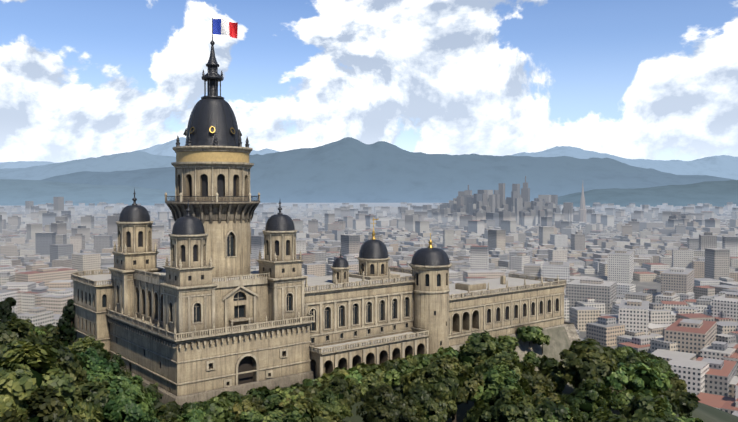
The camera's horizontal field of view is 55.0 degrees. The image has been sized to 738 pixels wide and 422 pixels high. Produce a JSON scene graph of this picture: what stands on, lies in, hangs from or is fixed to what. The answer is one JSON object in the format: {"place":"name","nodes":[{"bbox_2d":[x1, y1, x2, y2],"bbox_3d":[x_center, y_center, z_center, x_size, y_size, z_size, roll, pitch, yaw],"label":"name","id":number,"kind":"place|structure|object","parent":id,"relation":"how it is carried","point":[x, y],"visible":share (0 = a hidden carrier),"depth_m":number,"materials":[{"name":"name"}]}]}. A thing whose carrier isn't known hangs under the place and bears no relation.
{"place":"outdoors","nodes":[
{"label":"outdoors","id":0,"kind":"place"},
{"bbox_2d":[0,151,175,179],"bbox_3d":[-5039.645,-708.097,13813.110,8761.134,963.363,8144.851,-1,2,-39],"label":"mount","id":1,"kind":"object","parent":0,"point":[133,160],"visible":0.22,"depth_m":13438.43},
{"bbox_2d":[0,137,278,168],"bbox_3d":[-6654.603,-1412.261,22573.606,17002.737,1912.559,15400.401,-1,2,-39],"label":"mount","id":2,"kind":"object","parent":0,"point":[165,149],"visible":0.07,"depth_m":22511.46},
{"bbox_2d":[0,0,737,162],"label":"sky","id":3,"kind":"structure","parent":0,"point":[80,79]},
{"bbox_2d":[1,203,737,421],"bbox_3d":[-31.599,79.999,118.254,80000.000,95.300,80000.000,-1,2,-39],"label":"ground","id":4,"kind":"structure","parent":0,"point":[559,343],"depth_m":183.89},
{"bbox_2d":[0,297,20,323],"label":"tree","id":5,"kind":"object","parent":4,"relation":"on","point":[6,305],"visible":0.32,"depth_m":131.56,"materials":[{"name":"green plant"}]},
{"bbox_2d":[34,326,45,334],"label":"tree","id":6,"kind":"object","parent":4,"relation":"on","point":[38,330],"visible":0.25,"depth_m":188.80,"materials":[{"name":"green plant"}]},
{"bbox_2d":[1,384,84,421],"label":"tree","id":7,"kind":"object","parent":4,"relation":"on","point":[44,404],"visible":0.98,"depth_m":73.19,"materials":[{"name":"green plant"}]},
{"bbox_2d":[0,315,87,384],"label":"tree","id":8,"kind":"object","parent":4,"relation":"on","point":[11,331],"visible":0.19,"depth_m":88.85,"materials":[{"name":"green plant"}]},
{"bbox_2d":[42,323,55,331],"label":"tree","id":9,"kind":"object","parent":4,"relation":"on","point":[49,327],"visible":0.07,"depth_m":202.64,"materials":[{"name":"green plant"}]},
{"bbox_2d":[0,339,102,421],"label":"tree","id":10,"kind":"object","parent":4,"relation":"on","point":[23,376],"visible":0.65,"depth_m":77.56,"materials":[{"name":"green plant"}]},
{"bbox_2d":[28,349,78,399],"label":"tree","id":11,"kind":"object","parent":4,"relation":"on","point":[73,383],"visible":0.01,"depth_m":86.69,"materials":[{"name":"green plant"}]},
{"bbox_2d":[47,328,63,341],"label":"tree","id":12,"kind":"object","parent":4,"relation":"on","point":[53,331],"visible":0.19,"depth_m":197.38,"materials":[{"name":"green plant"}]},
{"bbox_2d":[52,299,76,345],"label":"tree","id":13,"kind":"object","parent":4,"relation":"on","point":[66,327],"visible":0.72,"depth_m":150.43,"materials":[{"name":"green plant"}]},
{"bbox_2d":[34,409,103,421],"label":"tree","id":14,"kind":"object","parent":4,"relation":"on","point":[98,417],"visible":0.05,"depth_m":80.20,"materials":[{"name":"green plant"}]},
{"bbox_2d":[66,334,104,362],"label":"tree","id":15,"kind":"object","parent":4,"relation":"on","point":[80,345],"visible":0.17,"depth_m":111.92,"materials":[{"name":"green plant"}]},
{"bbox_2d":[0,179,174,205],"bbox_3d":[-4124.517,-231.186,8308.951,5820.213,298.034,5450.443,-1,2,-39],"label":"mountain","id":16,"kind":"structure","parent":4,"relation":"on","point":[16,192],"depth_m":7711.12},
{"bbox_2d":[71,269,112,352],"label":"castle wing","id":17,"kind":"structure","parent":4,"relation":"on","point":[92,293],"depth_m":143.13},
{"bbox_2d":[72,376,111,415],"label":"tree","id":18,"kind":"object","parent":4,"relation":"on","point":[84,391],"visible":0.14,"depth_m":85.37,"materials":[{"name":"green plant"}]},
{"bbox_2d":[76,348,124,381],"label":"tree","id":19,"kind":"object","parent":4,"relation":"on","point":[95,363],"visible":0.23,"depth_m":101.27,"materials":[{"name":"green plant"}]},
{"bbox_2d":[75,343,125,369],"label":"tree","id":20,"kind":"object","parent":4,"relation":"on","point":[103,353],"visible":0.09,"depth_m":111.10,"materials":[{"name":"green plant"}]},
{"bbox_2d":[90,373,158,421],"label":"tree","id":21,"kind":"object","parent":4,"relation":"on","point":[129,400],"visible":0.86,"depth_m":86.38,"materials":[{"name":"green plant"}]},
{"bbox_2d":[116,369,162,409],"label":"tree","id":22,"kind":"object","parent":4,"relation":"on","point":[128,374],"visible":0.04,"depth_m":96.83,"materials":[{"name":"green plant"}]},
{"bbox_2d":[154,401,182,419],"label":"tree","id":23,"kind":"object","parent":4,"relation":"on","point":[166,411],"visible":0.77,"depth_m":106.36,"materials":[{"name":"green plant"}]},
{"bbox_2d":[161,417,182,421],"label":"tree","id":24,"kind":"object","parent":4,"relation":"on","point":[173,420],"visible":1,"depth_m":103.27,"materials":[{"name":"green plant"}]},
{"bbox_2d":[177,408,205,421],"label":"tree","id":25,"kind":"object","parent":4,"relation":"on","point":[196,413],"visible":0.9,"depth_m":104.52,"materials":[{"name":"green plant"}]},
{"bbox_2d":[181,401,205,415],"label":"tree","id":26,"kind":"object","parent":4,"relation":"on","point":[186,409],"visible":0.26,"depth_m":106.87,"materials":[{"name":"green plant"}]},
{"bbox_2d":[187,400,229,421],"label":"tree","id":27,"kind":"object","parent":4,"relation":"on","point":[214,411],"visible":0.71,"depth_m":105.71,"materials":[{"name":"green plant"}]},
{"bbox_2d":[106,18,314,407],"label":"castle block","id":28,"kind":"structure","parent":4,"relation":"on","point":[207,313],"depth_m":129.58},
{"bbox_2d":[213,19,237,37],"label":"flag","id":29,"kind":"object","parent":28,"relation":"attached to","point":[223,27],"visible":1,"depth_m":135.81,"materials":[{"name":"multicoloured fabric"}]},
{"bbox_2d":[209,396,227,412],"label":"tree","id":30,"kind":"object","parent":4,"relation":"on","point":[215,398],"visible":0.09,"depth_m":110.08,"materials":[{"name":"green plant"}]},
{"bbox_2d":[210,391,243,418],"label":"tree","id":31,"kind":"object","parent":4,"relation":"on","point":[237,394],"visible":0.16,"depth_m":111.05,"materials":[{"name":"green plant"}]},
{"bbox_2d":[225,412,237,421],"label":"tree","id":32,"kind":"object","parent":4,"relation":"on","point":[232,415],"visible":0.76,"depth_m":108.06,"materials":[{"name":"green plant"}]},
{"bbox_2d":[217,390,247,411],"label":"tree","id":33,"kind":"object","parent":4,"relation":"on","point":[230,396],"visible":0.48,"depth_m":110.55,"materials":[{"name":"green plant"}]},
{"bbox_2d":[231,399,257,421],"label":"tree","id":34,"kind":"object","parent":4,"relation":"on","point":[245,406],"visible":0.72,"depth_m":108.36,"materials":[{"name":"green plant"}]},
{"bbox_2d":[238,405,263,421],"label":"tree","id":35,"kind":"object","parent":4,"relation":"on","point":[252,415],"visible":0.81,"depth_m":108.24,"materials":[{"name":"green plant"}]},
{"bbox_2d":[247,395,266,412],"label":"tree","id":36,"kind":"object","parent":4,"relation":"on","point":[258,401],"visible":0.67,"depth_m":111.32,"materials":[{"name":"green plant"}]},
{"bbox_2d":[246,386,284,416],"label":"tree","id":37,"kind":"object","parent":4,"relation":"on","point":[263,393],"visible":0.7,"depth_m":113.13,"materials":[{"name":"green plant"}]},
{"bbox_2d":[272,387,290,406],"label":"tree","id":38,"kind":"object","parent":4,"relation":"on","point":[281,404],"visible":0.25,"depth_m":113.34,"materials":[{"name":"green plant"}]},
{"bbox_2d":[262,405,309,421],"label":"tree","id":39,"kind":"object","parent":4,"relation":"on","point":[293,414],"visible":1,"depth_m":81.07,"materials":[{"name":"green plant"}]},
{"bbox_2d":[269,385,303,405],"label":"tree","id":40,"kind":"object","parent":4,"relation":"on","point":[292,397],"visible":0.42,"depth_m":114.39,"materials":[{"name":"green plant"}]},
{"bbox_2d":[286,383,303,388],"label":"tree","id":41,"kind":"object","parent":4,"relation":"on","point":[297,385],"visible":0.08,"depth_m":120.49,"materials":[{"name":"green plant"}]},
{"bbox_2d":[288,385,320,406],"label":"tree","id":42,"kind":"object","parent":4,"relation":"on","point":[310,392],"visible":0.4,"depth_m":115.27,"materials":[{"name":"green plant"}]},
{"bbox_2d":[282,396,333,421],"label":"tree","id":43,"kind":"object","parent":4,"relation":"on","point":[309,411],"visible":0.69,"depth_m":92.08,"materials":[{"name":"green plant"}]},
{"bbox_2d":[302,378,322,386],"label":"tree","id":44,"kind":"object","parent":4,"relation":"on","point":[308,381],"visible":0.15,"depth_m":120.92,"materials":[{"name":"green plant"}]},
{"bbox_2d":[317,376,330,381],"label":"tree","id":45,"kind":"object","parent":4,"relation":"on","point":[319,379],"visible":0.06,"depth_m":122.29,"materials":[{"name":"green plant"}]},
{"bbox_2d":[311,388,352,419],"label":"tree","id":46,"kind":"object","parent":4,"relation":"on","point":[329,400],"visible":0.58,"depth_m":102.92,"materials":[{"name":"green plant"}]},
{"bbox_2d":[321,367,349,376],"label":"tree","id":47,"kind":"object","parent":4,"relation":"on","point":[337,370],"visible":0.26,"depth_m":125.01,"materials":[{"name":"green plant"}]},
{"bbox_2d":[330,411,349,421],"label":"tree","id":48,"kind":"object","parent":4,"relation":"on","point":[337,417],"visible":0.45,"depth_m":94.18,"materials":[{"name":"green plant"}]},
{"bbox_2d":[318,374,362,408],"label":"tree","id":49,"kind":"object","parent":4,"relation":"on","point":[349,396],"visible":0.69,"depth_m":105.95,"materials":[{"name":"green plant"}]},
{"bbox_2d":[342,367,361,383],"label":"tree","id":50,"kind":"object","parent":4,"relation":"on","point":[355,373],"visible":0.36,"depth_m":124.93,"materials":[{"name":"green plant"}]},
{"bbox_2d":[345,377,367,397],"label":"tree","id":51,"kind":"object","parent":4,"relation":"on","point":[364,389],"visible":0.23,"depth_m":121.62,"materials":[{"name":"green plant"}]},
{"bbox_2d":[0,176,737,415],"bbox_3d":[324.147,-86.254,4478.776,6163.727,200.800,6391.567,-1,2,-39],"label":"city buildings","id":52,"kind":"structure","parent":4,"relation":"on","point":[685,325],"depth_m":1235.77,"materials":[{"name":"concrete"}]},
{"bbox_2d":[355,362,385,379],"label":"tree","id":53,"kind":"object","parent":4,"relation":"on","point":[379,371],"visible":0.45,"depth_m":129.03,"materials":[{"name":"green plant"}]},
{"bbox_2d":[359,369,384,392],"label":"tree","id":54,"kind":"object","parent":4,"relation":"on","point":[369,380],"visible":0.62,"depth_m":124.51,"materials":[{"name":"green plant"}]},
{"bbox_2d":[42,137,733,202],"bbox_3d":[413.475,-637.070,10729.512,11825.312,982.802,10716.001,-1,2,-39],"label":"mount","id":55,"kind":"object","parent":4,"relation":"on","point":[348,170],"visible":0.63,"depth_m":9901.37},
{"bbox_2d":[356,383,422,421],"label":"tree","id":56,"kind":"object","parent":4,"relation":"on","point":[389,405],"visible":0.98,"depth_m":101.01,"materials":[{"name":"green plant"}]},
{"bbox_2d":[381,359,401,372],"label":"tree","id":57,"kind":"object","parent":4,"relation":"on","point":[390,364],"visible":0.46,"depth_m":130.81,"materials":[{"name":"green plant"}]},
{"bbox_2d":[382,369,403,388],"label":"tree","id":58,"kind":"object","parent":4,"relation":"on","point":[391,378],"visible":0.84,"depth_m":127.84,"materials":[{"name":"green plant"}]},
{"bbox_2d":[388,357,414,362],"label":"tree","id":59,"kind":"object","parent":4,"relation":"on","point":[398,358],"visible":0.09,"depth_m":136.12,"materials":[{"name":"green plant"}]},
{"bbox_2d":[395,373,414,399],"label":"tree","id":60,"kind":"object","parent":4,"relation":"on","point":[401,390],"visible":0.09,"depth_m":110.76,"materials":[{"name":"green plant"}]},
{"bbox_2d":[398,360,416,374],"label":"tree","id":61,"kind":"object","parent":4,"relation":"on","point":[404,364],"visible":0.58,"depth_m":132.58,"materials":[{"name":"green plant"}]},
{"bbox_2d":[402,356,418,367],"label":"tree","id":62,"kind":"object","parent":4,"relation":"on","point":[412,363],"visible":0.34,"depth_m":134.45,"materials":[{"name":"green plant"}]},
{"bbox_2d":[405,353,437,359],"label":"tree","id":63,"kind":"object","parent":4,"relation":"on","point":[420,355],"visible":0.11,"depth_m":138.27,"materials":[{"name":"green plant"}]},
{"bbox_2d":[417,357,429,368],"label":"tree","id":64,"kind":"object","parent":4,"relation":"on","point":[423,362],"visible":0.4,"depth_m":134.44,"materials":[{"name":"green plant"}]},
{"bbox_2d":[403,379,450,421],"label":"tree","id":65,"kind":"object","parent":4,"relation":"on","point":[431,410],"visible":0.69,"depth_m":102.67,"materials":[{"name":"green plant"}]},
{"bbox_2d":[399,355,466,416],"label":"tree","id":66,"kind":"object","parent":4,"relation":"on","point":[447,386],"visible":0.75,"depth_m":106.12,"materials":[{"name":"green plant"}]},
{"bbox_2d":[304,217,566,378],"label":"castle wing","id":67,"kind":"structure","parent":4,"relation":"on","point":[376,309],"depth_m":149.82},
{"bbox_2d":[436,346,458,360],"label":"tree","id":68,"kind":"object","parent":4,"relation":"on","point":[452,352],"visible":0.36,"depth_m":142.44,"materials":[{"name":"green plant"}]},
{"bbox_2d":[431,355,483,421],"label":"tree","id":69,"kind":"object","parent":4,"relation":"on","point":[469,387],"visible":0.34,"depth_m":107.47,"materials":[{"name":"green plant"}]},
{"bbox_2d":[471,356,489,372],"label":"tree","id":70,"kind":"object","parent":4,"relation":"on","point":[478,363],"visible":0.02,"depth_m":115.83,"materials":[{"name":"green plant"}]},
{"bbox_2d":[457,330,522,373],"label":"tree","id":71,"kind":"object","parent":4,"relation":"on","point":[487,349],"visible":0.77,"depth_m":116.52,"materials":[{"name":"green plant"}]},
{"bbox_2d":[465,361,523,406],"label":"tree","id":72,"kind":"object","parent":4,"relation":"on","point":[496,378],"visible":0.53,"depth_m":107.28,"materials":[{"name":"green plant"}]},
{"bbox_2d":[463,387,540,421],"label":"tree","id":73,"kind":"object","parent":4,"relation":"on","point":[509,405],"visible":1,"depth_m":100.66,"materials":[{"name":"green plant"}]},
{"bbox_2d":[498,335,518,348],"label":"tree","id":74,"kind":"object","parent":4,"relation":"on","point":[512,342],"visible":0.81,"depth_m":167.86,"materials":[{"name":"green plant"}]},
{"bbox_2d":[490,356,532,403],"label":"tree","id":75,"kind":"object","parent":4,"relation":"on","point":[523,383],"visible":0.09,"depth_m":112.34,"materials":[{"name":"green plant"}]},
{"bbox_2d":[450,322,580,349],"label":"cliff rock","id":76,"kind":"object","parent":4,"relation":"on","point":[571,331],"visible":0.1,"depth_m":188.28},
{"bbox_2d":[518,361,534,389],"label":"tree","id":77,"kind":"object","parent":4,"relation":"on","point":[526,374],"visible":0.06,"depth_m":115.36,"materials":[{"name":"green plant"}]},
{"bbox_2d":[516,326,542,348],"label":"tree","id":78,"kind":"object","parent":4,"relation":"on","point":[529,333],"visible":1,"depth_m":173.59,"materials":[{"name":"green plant"}]},
{"bbox_2d":[523,351,538,369],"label":"tree","id":79,"kind":"object","parent":4,"relation":"on","point":[530,357],"visible":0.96,"depth_m":172.21,"materials":[{"name":"green plant"}]},
{"bbox_2d":[527,362,552,391],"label":"tree","id":80,"kind":"object","parent":4,"relation":"on","point":[535,375],"visible":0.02,"depth_m":142.70,"materials":[{"name":"green plant"}]},
{"bbox_2d":[532,331,550,353],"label":"tree","id":81,"kind":"object","parent":4,"relation":"on","point":[545,339],"visible":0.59,"depth_m":175.69,"materials":[{"name":"green plant"}]},
{"bbox_2d":[529,380,562,403],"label":"tree","id":82,"kind":"object","parent":4,"relation":"on","point":[540,387],"visible":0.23,"depth_m":112.56,"materials":[{"name":"green plant"}]},
{"bbox_2d":[537,370,556,390],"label":"tree","id":83,"kind":"object","parent":4,"relation":"on","point":[551,382],"visible":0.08,"depth_m":154.02,"materials":[{"name":"green plant"}]},
{"bbox_2d":[537,355,558,374],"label":"tree","id":84,"kind":"object","parent":4,"relation":"on","point":[546,364],"visible":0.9,"depth_m":173.87,"materials":[{"name":"green plant"}]},
{"bbox_2d":[535,407,571,421],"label":"tree","id":85,"kind":"object","parent":4,"relation":"on","point":[548,420],"visible":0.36,"depth_m":101.81,"materials":[{"name":"green plant"}]},
{"bbox_2d":[546,362,564,374],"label":"tree","id":86,"kind":"object","parent":4,"relation":"on","point":[561,372],"visible":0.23,"depth_m":174.59,"materials":[{"name":"green plant"}]},
{"bbox_2d":[546,372,565,395],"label":"tree","id":87,"kind":"object","parent":4,"relation":"on","point":[561,385],"visible":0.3,"depth_m":157.13,"materials":[{"name":"green plant"}]},
{"bbox_2d":[531,394,581,421],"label":"tree","id":88,"kind":"object","parent":4,"relation":"on","point":[546,407],"visible":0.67,"depth_m":102.89,"materials":[{"name":"green plant"}]},
{"bbox_2d":[573,183,586,221],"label":"skyscraper","id":89,"kind":"structure","parent":4,"relation":"on","point":[580,216],"depth_m":2877.20,"materials":[{"name":"grey"}]},
{"bbox_2d":[569,339,593,350],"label":"tree","id":90,"kind":"object","parent":4,"relation":"on","point":[570,348],"depth_m":166.81,"materials":[{"name":"green plant"}]},
{"bbox_2d":[557,338,618,390],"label":"tree","id":91,"kind":"object","parent":4,"relation":"on","point":[579,364],"visible":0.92,"depth_m":151.79,"materials":[{"name":"green plant"}]},
{"bbox_2d":[561,378,617,421],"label":"tree","id":92,"kind":"object","parent":4,"relation":"on","point":[583,403],"visible":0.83,"depth_m":114.95,"materials":[{"name":"green plant"}]},
{"bbox_2d":[609,352,618,368],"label":"tree","id":93,"kind":"object","parent":4,"relation":"on","point":[614,357],"visible":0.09,"depth_m":173.16,"materials":[{"name":"green plant"}]},
{"bbox_2d":[604,384,628,408],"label":"tree","id":94,"kind":"object","parent":4,"relation":"on","point":[612,389],"visible":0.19,"depth_m":156.74,"materials":[{"name":"green plant"}]},
{"bbox_2d":[612,346,631,363],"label":"tree","id":95,"kind":"object","parent":4,"relation":"on","point":[621,352],"visible":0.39,"depth_m":178.72,"materials":[{"name":"green plant"}]},
{"bbox_2d":[623,346,639,353],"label":"tree","id":96,"kind":"object","parent":4,"relation":"on","point":[632,349],"visible":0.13,"depth_m":229.10,"materials":[{"name":"green plant"}]},
{"bbox_2d":[588,394,681,421],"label":"tree","id":97,"kind":"object","parent":4,"relation":"on","point":[645,409],"visible":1,"depth_m":100.54,"materials":[{"name":"green plant"}]},
{"bbox_2d":[619,353,652,368],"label":"tree","id":98,"kind":"object","parent":4,"relation":"on","point":[632,358],"visible":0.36,"depth_m":171.83,"materials":[{"name":"green plant"}]},
{"bbox_2d":[601,361,671,392],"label":"tree","id":99,"kind":"object","parent":4,"relation":"on","point":[638,375],"visible":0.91,"depth_m":158.68,"materials":[{"name":"green plant"}]},
{"bbox_2d":[608,387,672,414],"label":"tree","id":100,"kind":"object","parent":4,"relation":"on","point":[623,397],"visible":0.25,"depth_m":153.02,"materials":[{"name":"green plant"}]},
{"bbox_2d":[558,180,737,206],"bbox_3d":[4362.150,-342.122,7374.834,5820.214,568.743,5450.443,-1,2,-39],"label":"hill","id":101,"kind":"structure","parent":4,"relation":"on","point":[719,193],"depth_m":6964.84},
{"bbox_2d":[640,350,660,358],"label":"tree","id":102,"kind":"object","parent":4,"relation":"on","point":[644,352],"visible":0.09,"depth_m":243.86,"materials":[{"name":"green plant"}]},
{"bbox_2d":[646,353,657,359],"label":"tree","id":103,"kind":"object","parent":4,"relation":"on","point":[652,356],"visible":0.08,"depth_m":232.55,"materials":[{"name":"green plant"}]},
{"bbox_2d":[645,357,660,363],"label":"tree","id":104,"kind":"object","parent":4,"relation":"on","point":[653,360],"visible":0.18,"depth_m":208.59,"materials":[{"name":"green plant"}]},
{"bbox_2d":[651,362,662,372],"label":"tree","id":105,"kind":"object","parent":4,"relation":"on","point":[659,367],"visible":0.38,"depth_m":183.35,"materials":[{"name":"green plant"}]},
{"bbox_2d":[656,358,671,371],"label":"tree","id":106,"kind":"object","parent":4,"relation":"on","point":[666,366],"visible":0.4,"depth_m":207.11,"materials":[{"name":"green plant"}]},
{"bbox_2d":[667,370,674,378],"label":"tree","id":107,"kind":"object","parent":4,"relation":"on","point":[670,373],"visible":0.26,"depth_m":212.82,"materials":[{"name":"green plant"}]},
{"bbox_2d":[642,388,700,414],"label":"tree","id":108,"kind":"object","parent":4,"relation":"on","point":[683,402],"visible":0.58,"depth_m":155.99,"materials":[{"name":"green plant"}]},
{"bbox_2d":[668,373,678,384],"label":"tree","id":109,"kind":"object","parent":4,"relation":"on","point":[676,377],"visible":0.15,"depth_m":218.30,"materials":[{"name":"green plant"}]},
{"bbox_2d":[670,379,686,390],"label":"tree","id":110,"kind":"object","parent":4,"relation":"on","point":[680,384],"visible":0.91,"depth_m":237.96,"materials":[{"name":"green plant"}]},
{"bbox_2d":[677,410,693,417],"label":"tree","id":111,"kind":"object","parent":4,"relation":"on","point":[685,415],"visible":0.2,"depth_m":165.26,"materials":[{"name":"green plant"}]},
{"bbox_2d":[672,412,702,421],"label":"tree","id":112,"kind":"object","parent":4,"relation":"on","point":[688,419],"visible":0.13,"depth_m":148.78,"materials":[{"name":"green plant"}]},
{"bbox_2d":[505,146,737,179],"bbox_3d":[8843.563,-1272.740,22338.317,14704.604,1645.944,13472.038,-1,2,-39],"label":"mount","id":113,"kind":"object","parent":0,"point":[723,166],"visible":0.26,"depth_m":21863.02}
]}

